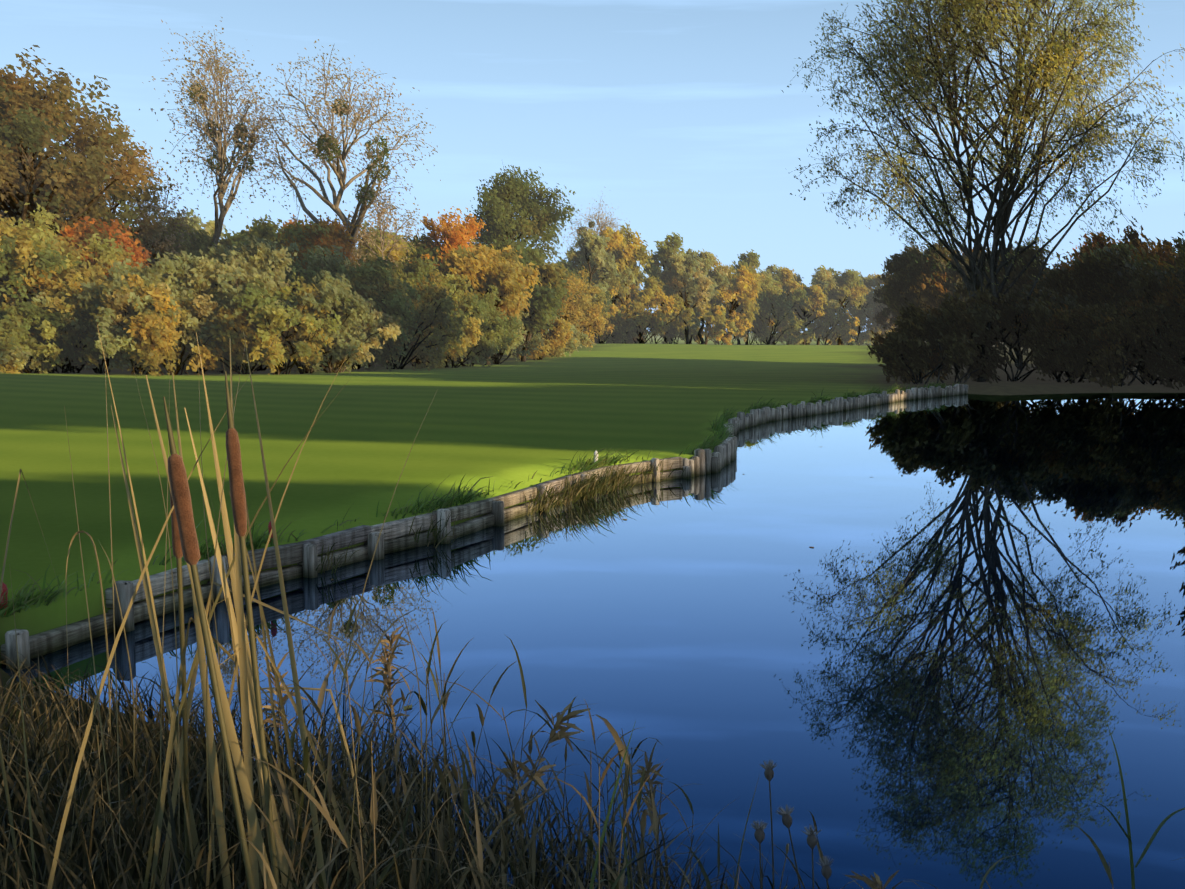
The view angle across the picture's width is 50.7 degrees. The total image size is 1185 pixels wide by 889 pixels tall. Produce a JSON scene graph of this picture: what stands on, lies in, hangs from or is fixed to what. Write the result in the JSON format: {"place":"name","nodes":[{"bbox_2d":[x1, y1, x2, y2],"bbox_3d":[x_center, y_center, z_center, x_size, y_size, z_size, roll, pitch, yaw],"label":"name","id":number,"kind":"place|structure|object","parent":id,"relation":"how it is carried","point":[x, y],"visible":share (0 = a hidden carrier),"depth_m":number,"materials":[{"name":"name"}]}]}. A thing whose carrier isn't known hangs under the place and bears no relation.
{"place":"outdoors","nodes":[
{"label":"outdoors","id":0,"kind":"place"},
{"bbox_2d":[0,393,1184,888],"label":"pond water","id":1,"kind":"structure","parent":0,"point":[948,649],"depth_m":10.80,"materials":[{"name":"blue liquid"}]},
{"bbox_2d":[0,333,1184,888],"bbox_3d":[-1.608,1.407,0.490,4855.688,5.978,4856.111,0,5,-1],"label":"ground","id":2,"kind":"structure","parent":0,"point":[506,425],"depth_m":28.31,"materials":[{"name":"green plant"}]},
{"bbox_2d":[0,134,88,262],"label":"oak tree","id":3,"kind":"object","parent":2,"relation":"on","point":[22,189],"visible":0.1,"depth_m":77.60,"materials":[{"name":"brown plant"}]},
{"bbox_2d":[0,301,92,373],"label":"shrub","id":4,"kind":"object","parent":2,"relation":"on","point":[13,335],"visible":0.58,"depth_m":66.52,"materials":[{"name":"green plant"}]},
{"bbox_2d":[0,292,111,372],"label":"shrub","id":5,"kind":"object","parent":2,"relation":"on","point":[20,360],"visible":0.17,"depth_m":67.11,"materials":[{"name":"green plant"}]},
{"bbox_2d":[8,290,109,372],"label":"shrub","id":6,"kind":"object","parent":2,"relation":"on","point":[67,347],"visible":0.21,"depth_m":67.48,"materials":[{"name":"green plant"}]},
{"bbox_2d":[0,203,122,371],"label":"bush","id":7,"kind":"object","parent":2,"relation":"on","point":[19,246],"visible":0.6,"depth_m":68.47,"materials":[{"name":"green plant"}]},
{"bbox_2d":[0,229,145,370],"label":"bush","id":8,"kind":"object","parent":2,"relation":"on","point":[67,249],"visible":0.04,"depth_m":71.46,"materials":[{"name":"green plant"}]},
{"bbox_2d":[0,44,171,287],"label":"oak tree","id":9,"kind":"object","parent":2,"relation":"on","point":[30,118],"visible":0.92,"depth_m":74.33,"materials":[{"name":"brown plant"}]},
{"bbox_2d":[53,211,151,278],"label":"orange tree","id":10,"kind":"object","parent":2,"relation":"on","point":[101,229],"visible":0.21,"depth_m":74.45,"materials":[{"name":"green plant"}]},
{"bbox_2d":[65,269,163,373],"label":"shrub","id":11,"kind":"object","parent":2,"relation":"on","point":[89,353],"visible":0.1,"depth_m":67.02,"materials":[{"name":"green plant"}]},
{"bbox_2d":[57,120,187,362],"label":"bare tree","id":12,"kind":"object","parent":2,"relation":"on","point":[111,197],"visible":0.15,"depth_m":83.19,"materials":[{"name":"brown plant"}]},
{"bbox_2d":[49,252,210,373],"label":"bush","id":13,"kind":"object","parent":2,"relation":"on","point":[152,274],"visible":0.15,"depth_m":68.51,"materials":[{"name":"green plant"}]},
{"bbox_2d":[76,276,220,374],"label":"shrub","id":14,"kind":"object","parent":2,"relation":"on","point":[115,343],"visible":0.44,"depth_m":66.42,"materials":[{"name":"green plant"}]},
{"bbox_2d":[89,266,223,375],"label":"shrub","id":15,"kind":"object","parent":2,"relation":"on","point":[153,347],"visible":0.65,"depth_m":66.11,"materials":[{"name":"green plant"}]},
{"bbox_2d":[125,174,204,275],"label":"bare tree","id":16,"kind":"object","parent":2,"relation":"on","point":[161,244],"visible":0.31,"depth_m":83.67,"materials":[{"name":"brown plant"}]},
{"bbox_2d":[137,216,227,276],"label":"oak tree","id":17,"kind":"object","parent":2,"relation":"on","point":[202,242],"visible":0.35,"depth_m":85.14,"materials":[{"name":"green plant"}]},
{"bbox_2d":[141,288,247,373],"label":"shrub","id":18,"kind":"object","parent":2,"relation":"on","point":[215,297],"depth_m":69.44,"materials":[{"name":"green plant"}]},
{"bbox_2d":[179,208,227,254],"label":"oak tree","id":19,"kind":"object","parent":2,"relation":"on","point":[209,225],"visible":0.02,"depth_m":96.93,"materials":[{"name":"yellow plant"}]},
{"bbox_2d":[139,17,295,250],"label":"bare tree","id":20,"kind":"object","parent":2,"relation":"on","point":[199,96],"visible":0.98,"depth_m":84.80,"materials":[{"name":"brown plant"}]},
{"bbox_2d":[0,291,437,888],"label":"cattails","id":21,"kind":"object","parent":2,"relation":"on","point":[186,547],"visible":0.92,"depth_m":3.34,"materials":[{"name":"beige plant"}]},
{"bbox_2d":[66,335,1184,888],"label":"grass blades","id":22,"kind":"object","parent":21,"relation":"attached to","point":[1128,833],"visible":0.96,"depth_m":3.24,"materials":[{"name":"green plant"}]},
{"bbox_2d":[218,225,253,251],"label":"oak tree","id":23,"kind":"object","parent":2,"relation":"on","point":[230,240],"visible":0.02,"depth_m":99.03,"materials":[{"name":"green plant"}]},
{"bbox_2d":[185,301,296,373],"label":"shrub","id":24,"kind":"object","parent":2,"relation":"on","point":[238,350],"visible":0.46,"depth_m":67.59,"materials":[{"name":"green plant"}]},
{"bbox_2d":[163,235,349,373],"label":"bush","id":25,"kind":"object","parent":2,"relation":"on","point":[256,259],"visible":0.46,"depth_m":70.34,"materials":[{"name":"green plant"}]},
{"bbox_2d":[234,211,290,251],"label":"oak tree","id":26,"kind":"object","parent":2,"relation":"on","point":[264,230],"depth_m":86.73,"materials":[{"name":"green plant"}]},
{"bbox_2d":[232,272,353,374],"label":"shrub","id":27,"kind":"object","parent":2,"relation":"on","point":[268,314],"visible":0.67,"depth_m":66.59,"materials":[{"name":"green plant"}]},
{"bbox_2d":[251,289,375,373],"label":"shrub","id":28,"kind":"object","parent":2,"relation":"on","point":[359,311],"visible":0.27,"depth_m":67.90,"materials":[{"name":"green plant"}]},
{"bbox_2d":[272,212,364,366],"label":"orange tree","id":29,"kind":"object","parent":2,"relation":"on","point":[337,236],"visible":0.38,"depth_m":78.62,"materials":[{"name":"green plant"}]},
{"bbox_2d":[228,39,440,258],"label":"bare tree","id":30,"kind":"object","parent":2,"relation":"on","point":[326,144],"visible":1,"depth_m":81.82,"materials":[{"name":"brown plant"}]},
{"bbox_2d":[271,221,399,367],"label":"willow tree","id":31,"kind":"object","parent":2,"relation":"on","point":[295,268],"visible":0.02,"depth_m":77.56,"materials":[{"name":"green plant"}]},
{"bbox_2d":[286,273,401,372],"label":"shrub","id":32,"kind":"object","parent":2,"relation":"on","point":[333,288],"visible":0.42,"depth_m":68.51,"materials":[{"name":"green plant"}]},
{"bbox_2d":[290,246,424,371],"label":"bush","id":33,"kind":"object","parent":2,"relation":"on","point":[393,298],"visible":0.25,"depth_m":73.77,"materials":[{"name":"green plant"}]},
{"bbox_2d":[342,190,428,274],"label":"bare tree","id":34,"kind":"object","parent":2,"relation":"on","point":[378,223],"visible":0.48,"depth_m":88.68,"materials":[{"name":"brown plant"}]},
{"bbox_2d":[353,221,440,362],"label":"oak tree","id":35,"kind":"object","parent":2,"relation":"on","point":[400,253],"visible":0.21,"depth_m":92.62,"materials":[{"name":"yellow plant"}]},
{"bbox_2d":[360,282,468,370],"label":"shrub","id":36,"kind":"object","parent":2,"relation":"on","point":[435,314],"visible":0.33,"depth_m":75.58,"materials":[{"name":"green plant"}]},
{"bbox_2d":[389,233,446,283],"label":"oak tree","id":37,"kind":"object","parent":2,"relation":"on","point":[420,250],"visible":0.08,"depth_m":93.90,"materials":[{"name":"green plant"}]},
{"bbox_2d":[389,276,469,368],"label":"shrub","id":38,"kind":"object","parent":2,"relation":"on","point":[425,297],"visible":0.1,"depth_m":80.97,"materials":[{"name":"green plant"}]},
{"bbox_2d":[377,257,488,365],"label":"bush","id":39,"kind":"object","parent":2,"relation":"on","point":[414,274],"visible":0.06,"depth_m":83.88,"materials":[{"name":"green plant"}]},
{"bbox_2d":[0,650,868,888],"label":"bank grass","id":40,"kind":"structure","parent":2,"relation":"on","point":[44,843],"depth_m":4.83,"materials":[{"name":"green plant"}]},
{"bbox_2d":[171,603,702,888],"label":"reeds","id":41,"kind":"object","parent":2,"relation":"on","point":[374,812],"visible":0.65,"depth_m":3.71,"materials":[{"name":"brown plant"}]},
{"bbox_2d":[403,206,487,362],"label":"orange tree","id":42,"kind":"object","parent":2,"relation":"on","point":[459,233],"visible":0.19,"depth_m":94.69,"materials":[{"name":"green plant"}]},
{"bbox_2d":[409,312,509,367],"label":"shrub","id":43,"kind":"object","parent":2,"relation":"on","point":[490,339],"visible":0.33,"depth_m":83.85,"materials":[{"name":"green plant"}]},
{"bbox_2d":[432,285,524,365],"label":"shrub","id":44,"kind":"object","parent":2,"relation":"on","point":[495,322],"visible":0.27,"depth_m":87.67,"materials":[{"name":"green plant"}]},
{"bbox_2d":[0,381,958,616],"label":"fringe grass","id":45,"kind":"structure","parent":2,"relation":"on","point":[22,599],"depth_m":16.33,"materials":[{"name":"green plant"}]},
{"bbox_2d":[1,384,967,669],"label":"retaining wall","id":46,"kind":"structure","parent":2,"relation":"on","point":[393,538],"depth_m":15.01,"materials":[{"name":"grey wood"}]},
{"bbox_2d":[316,457,684,573],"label":"grass tufts","id":47,"kind":"object","parent":46,"relation":"on","point":[580,488],"depth_m":19.75,"materials":[{"name":"green plant"}]},
{"bbox_2d":[437,239,541,364],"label":"oak tree","id":48,"kind":"object","parent":2,"relation":"on","point":[509,275],"visible":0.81,"depth_m":90.11,"materials":[{"name":"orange plant"}]},
{"bbox_2d":[473,309,544,363],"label":"shrub","id":49,"kind":"object","parent":2,"relation":"on","point":[535,341],"visible":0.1,"depth_m":95.18,"materials":[{"name":"green plant"}]},
{"bbox_2d":[464,162,580,265],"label":"oak tree","id":50,"kind":"object","parent":2,"relation":"on","point":[501,205],"visible":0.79,"depth_m":114.22,"materials":[{"name":"green plant"}]},
{"bbox_2d":[484,236,569,361],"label":"oak tree","id":51,"kind":"object","parent":2,"relation":"on","point":[545,305],"visible":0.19,"depth_m":97.82,"materials":[{"name":"green plant"}]},
{"bbox_2d":[503,315,576,359],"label":"shrub","id":52,"kind":"object","parent":2,"relation":"on","point":[554,344],"visible":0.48,"depth_m":100.95,"materials":[{"name":"yellow plant"}]},
{"bbox_2d":[531,316,595,356],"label":"shrub","id":53,"kind":"object","parent":2,"relation":"on","point":[582,339],"visible":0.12,"depth_m":108.35,"materials":[{"name":"yellow plant"}]},
{"bbox_2d":[557,266,612,349],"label":"bush","id":54,"kind":"object","parent":2,"relation":"on","point":[579,308],"visible":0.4,"depth_m":130.33,"materials":[{"name":"yellow plant"}]},
{"bbox_2d":[560,227,618,337],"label":"poplar tree","id":55,"kind":"object","parent":2,"relation":"on","point":[589,245],"visible":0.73,"depth_m":158.04,"materials":[{"name":"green plant"}]},
{"bbox_2d":[556,256,625,328],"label":"bush","id":56,"kind":"object","parent":2,"relation":"on","point":[586,266],"visible":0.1,"depth_m":158.76,"materials":[{"name":"green plant"}]},
{"bbox_2d":[558,186,631,342],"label":"bare tree","id":57,"kind":"object","parent":2,"relation":"on","point":[601,224],"visible":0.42,"depth_m":173.00,"materials":[{"name":"plant"}]},
{"bbox_2d":[573,305,637,343],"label":"shrub","id":58,"kind":"object","parent":2,"relation":"on","point":[619,336],"visible":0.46,"depth_m":165.51,"materials":[{"name":"green plant"}]},
{"bbox_2d":[582,245,650,342],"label":"oak tree","id":59,"kind":"object","parent":2,"relation":"on","point":[629,279],"visible":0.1,"depth_m":170.19,"materials":[{"name":"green plant"}]},
{"bbox_2d":[598,223,653,343],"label":"poplar tree","id":60,"kind":"object","parent":2,"relation":"on","point":[633,250],"visible":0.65,"depth_m":170.13,"materials":[{"name":"yellow plant"}]},
{"bbox_2d":[607,274,694,343],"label":"bush","id":61,"kind":"object","parent":2,"relation":"on","point":[650,295],"visible":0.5,"depth_m":170.62,"materials":[{"name":"green plant"}]},
{"bbox_2d":[641,232,691,342],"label":"poplar tree","id":62,"kind":"object","parent":2,"relation":"on","point":[666,248],"visible":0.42,"depth_m":180.75,"materials":[{"name":"green plant"}]},
{"bbox_2d":[661,301,708,343],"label":"shrub","id":63,"kind":"object","parent":2,"relation":"on","point":[697,310],"visible":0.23,"depth_m":181.70,"materials":[{"name":"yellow plant"}]},
{"bbox_2d":[657,250,717,343],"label":"orange tree","id":64,"kind":"object","parent":2,"relation":"on","point":[699,288],"visible":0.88,"depth_m":174.54,"materials":[{"name":"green plant"}]},
{"bbox_2d":[666,300,725,343],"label":"shrub","id":65,"kind":"object","parent":2,"relation":"on","point":[710,319],"visible":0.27,"depth_m":186.92,"materials":[{"name":"yellow plant"}]},
{"bbox_2d":[230,588,1184,888],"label":"reeds","id":66,"kind":"object","parent":2,"relation":"on","point":[386,670],"visible":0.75,"depth_m":3.75,"materials":[{"name":"brown plant"}]},
{"bbox_2d":[686,248,730,343],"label":"poplar tree","id":67,"kind":"object","parent":2,"relation":"on","point":[708,259],"visible":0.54,"depth_m":183.31,"materials":[{"name":"green plant"}]},
{"bbox_2d":[684,305,738,344],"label":"shrub","id":68,"kind":"object","parent":2,"relation":"on","point":[721,325],"visible":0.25,"depth_m":186.87,"materials":[{"name":"yellow plant"}]},
{"bbox_2d":[692,309,755,344],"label":"shrub","id":69,"kind":"object","parent":2,"relation":"on","point":[742,321],"visible":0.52,"depth_m":190.36,"materials":[{"name":"yellow plant"}]},
{"bbox_2d":[706,265,765,344],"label":"oak tree","id":70,"kind":"object","parent":2,"relation":"on","point":[744,290],"visible":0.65,"depth_m":191.54,"materials":[{"name":"yellow plant"}]},
{"bbox_2d":[731,249,770,344],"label":"poplar tree","id":71,"kind":"object","parent":2,"relation":"on","point":[750,260],"visible":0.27,"depth_m":202.56,"materials":[{"name":"green plant"}]},
{"bbox_2d":[736,310,775,344],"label":"shrub","id":72,"kind":"object","parent":2,"relation":"on","point":[766,328],"visible":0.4,"depth_m":201.13,"materials":[{"name":"green plant"}]},
{"bbox_2d":[725,275,813,344],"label":"bush","id":73,"kind":"object","parent":2,"relation":"on","point":[776,295],"visible":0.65,"depth_m":200.34,"materials":[{"name":"green plant"}]},
{"bbox_2d":[749,308,792,344],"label":"tree","id":74,"kind":"object","parent":2,"relation":"on","point":[779,333],"visible":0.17,"depth_m":211.89,"materials":[{"name":"green plant"}]},
{"bbox_2d":[772,266,811,344],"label":"poplar tree","id":75,"kind":"object","parent":2,"relation":"on","point":[785,274],"visible":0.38,"depth_m":217.72,"materials":[{"name":"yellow plant"}]},
{"bbox_2d":[751,761,834,888],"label":"dried seed heads","id":76,"kind":"object","parent":2,"relation":"on","point":[759,834],"visible":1,"depth_m":3.48,"materials":[{"name":"brown plant"}]},
{"bbox_2d":[769,308,827,344],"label":"shrub","id":77,"kind":"object","parent":2,"relation":"on","point":[808,338],"visible":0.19,"depth_m":220.34,"materials":[{"name":"green plant"}]},
{"bbox_2d":[784,280,838,344],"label":"tree","id":78,"kind":"object","parent":2,"relation":"on","point":[816,303],"visible":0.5,"depth_m":218.07,"materials":[{"name":"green plant"}]},
{"bbox_2d":[807,267,841,344],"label":"poplar tree","id":79,"kind":"object","parent":2,"relation":"on","point":[824,279],"visible":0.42,"depth_m":228.04,"materials":[{"name":"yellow plant"}]},
{"bbox_2d":[806,301,857,344],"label":"shrub","id":80,"kind":"object","parent":2,"relation":"on","point":[842,318],"visible":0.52,"depth_m":223.50,"materials":[{"name":"green plant"}]},
{"bbox_2d":[810,310,859,344],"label":"shrub","id":81,"kind":"object","parent":2,"relation":"on","point":[843,326],"visible":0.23,"depth_m":229.66,"materials":[{"name":"yellow plant"}]},
{"bbox_2d":[824,269,870,344],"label":"oak tree","id":82,"kind":"object","parent":2,"relation":"on","point":[854,292],"visible":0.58,"depth_m":229.85,"materials":[{"name":"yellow plant"}]},
{"bbox_2d":[843,271,879,345],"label":"poplar tree","id":83,"kind":"object","parent":2,"relation":"on","point":[869,281],"visible":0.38,"depth_m":239.70,"materials":[{"name":"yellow plant"}]},
{"bbox_2d":[860,305,897,344],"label":"bush","id":84,"kind":"object","parent":2,"relation":"on","point":[874,325],"visible":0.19,"depth_m":246.50,"materials":[{"name":"green plant"}]},
{"bbox_2d":[873,244,924,325],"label":"dark tree","id":85,"kind":"object","parent":2,"relation":"on","point":[886,311],"visible":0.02,"depth_m":199.62,"materials":[{"name":"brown plant"}]},
{"bbox_2d":[879,240,969,342],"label":"dark tree","id":86,"kind":"object","parent":2,"relation":"on","point":[905,270],"visible":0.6,"depth_m":147.88,"materials":[{"name":"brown plant"}]},
{"bbox_2d":[866,312,983,383],"bbox_3d":[15.433,-4.295,58.286,5.236,3.768,5.487,2,6,26],"label":"shrub","id":87,"kind":"object","parent":2,"relation":"on","point":[906,339],"visible":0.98,"depth_m":57.44,"materials":[{"name":"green plant"}]},
{"bbox_2d":[871,286,1010,383],"bbox_3d":[16.807,-5.058,59.809,5.978,5.029,5.513,3,6,27],"label":"shrub","id":88,"kind":"object","parent":2,"relation":"on","point":[958,317],"visible":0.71,"depth_m":58.71,"materials":[{"name":"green plant"}]},
{"bbox_2d":[782,0,1184,381],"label":"tree","id":89,"kind":"object","parent":2,"relation":"on","point":[1049,62],"visible":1,"depth_m":58.33,"materials":[{"name":"green plant"}]},
{"bbox_2d":[953,237,1078,369],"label":"dark tree","id":90,"kind":"object","parent":2,"relation":"on","point":[1028,254],"visible":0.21,"depth_m":78.57,"materials":[{"name":"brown plant"}]},
{"bbox_2d":[954,282,1088,381],"bbox_3d":[20.978,-5.275,60.240,7.574,5.373,6.335,0,5,-1],"label":"shrub","id":91,"kind":"object","parent":2,"relation":"on","point":[1035,310],"visible":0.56,"depth_m":59.80,"materials":[{"name":"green plant"}]},
{"bbox_2d":[1011,290,1142,383],"bbox_3d":[23.133,-4.972,59.647,6.760,4.866,7.067,0,5,-1],"label":"shrub","id":92,"kind":"object","parent":2,"relation":"on","point":[1034,340],"visible":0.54,"depth_m":58.01,"materials":[{"name":"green plant"}]},
{"bbox_2d":[1027,247,1146,378],"bbox_3d":[25.415,-6.539,64.502,6.372,7.169,6.158,0,5,-1],"label":"dark tree","id":93,"kind":"object","parent":2,"relation":"on","point":[1093,280],"visible":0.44,"depth_m":62.92,"materials":[{"name":"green plant"}]},
{"bbox_2d":[1037,220,1177,283],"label":"dark tree","id":94,"kind":"object","parent":2,"relation":"on","point":[1135,240],"visible":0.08,"depth_m":74.31,"materials":[{"name":"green plant"}]},
{"bbox_2d":[1053,295,1177,390],"bbox_3d":[24.391,-4.639,57.651,5.684,4.576,5.766,0,5,-1],"label":"shrub","id":95,"kind":"object","parent":2,"relation":"on","point":[1100,367],"visible":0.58,"depth_m":56.34,"materials":[{"name":"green plant"}]},
{"bbox_2d":[1047,266,1184,389],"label":"shrub","id":96,"kind":"object","parent":2,"relation":"on","point":[1161,297],"visible":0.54,"depth_m":56.69,"materials":[{"name":"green plant"}]},
{"bbox_2d":[1082,239,1170,304],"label":"dark tree","id":97,"kind":"object","parent":2,"relation":"on","point":[1152,266],"depth_m":67.79,"materials":[{"name":"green plant"}]},
{"bbox_2d":[1083,266,1184,381],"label":"shrub","id":98,"kind":"object","parent":2,"relation":"on","point":[1172,270],"visible":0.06,"depth_m":58.57,"materials":[{"name":"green plant"}]},
{"bbox_2d":[1134,293,1184,388],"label":"shrub","id":99,"kind":"object","parent":2,"relation":"on","point":[1161,362],"visible":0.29,"depth_m":56.45,"materials":[{"name":"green plant"}]},
{"bbox_2d":[1156,230,1184,269],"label":"dark tree","id":100,"kind":"object","parent":2,"relation":"on","point":[1180,241],"depth_m":77.16,"materials":[{"name":"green plant"}]},
{"bbox_2d":[1160,245,1184,276],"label":"dark tree","id":101,"kind":"object","parent":2,"relation":"on","point":[1179,263],"visible":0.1,"depth_m":65.83,"materials":[{"name":"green plant"}]},
{"bbox_2d":[0,0,1184,332],"label":"sky","id":102,"kind":"structure","parent":0,"point":[680,109],"materials":[{"name":"blue"}]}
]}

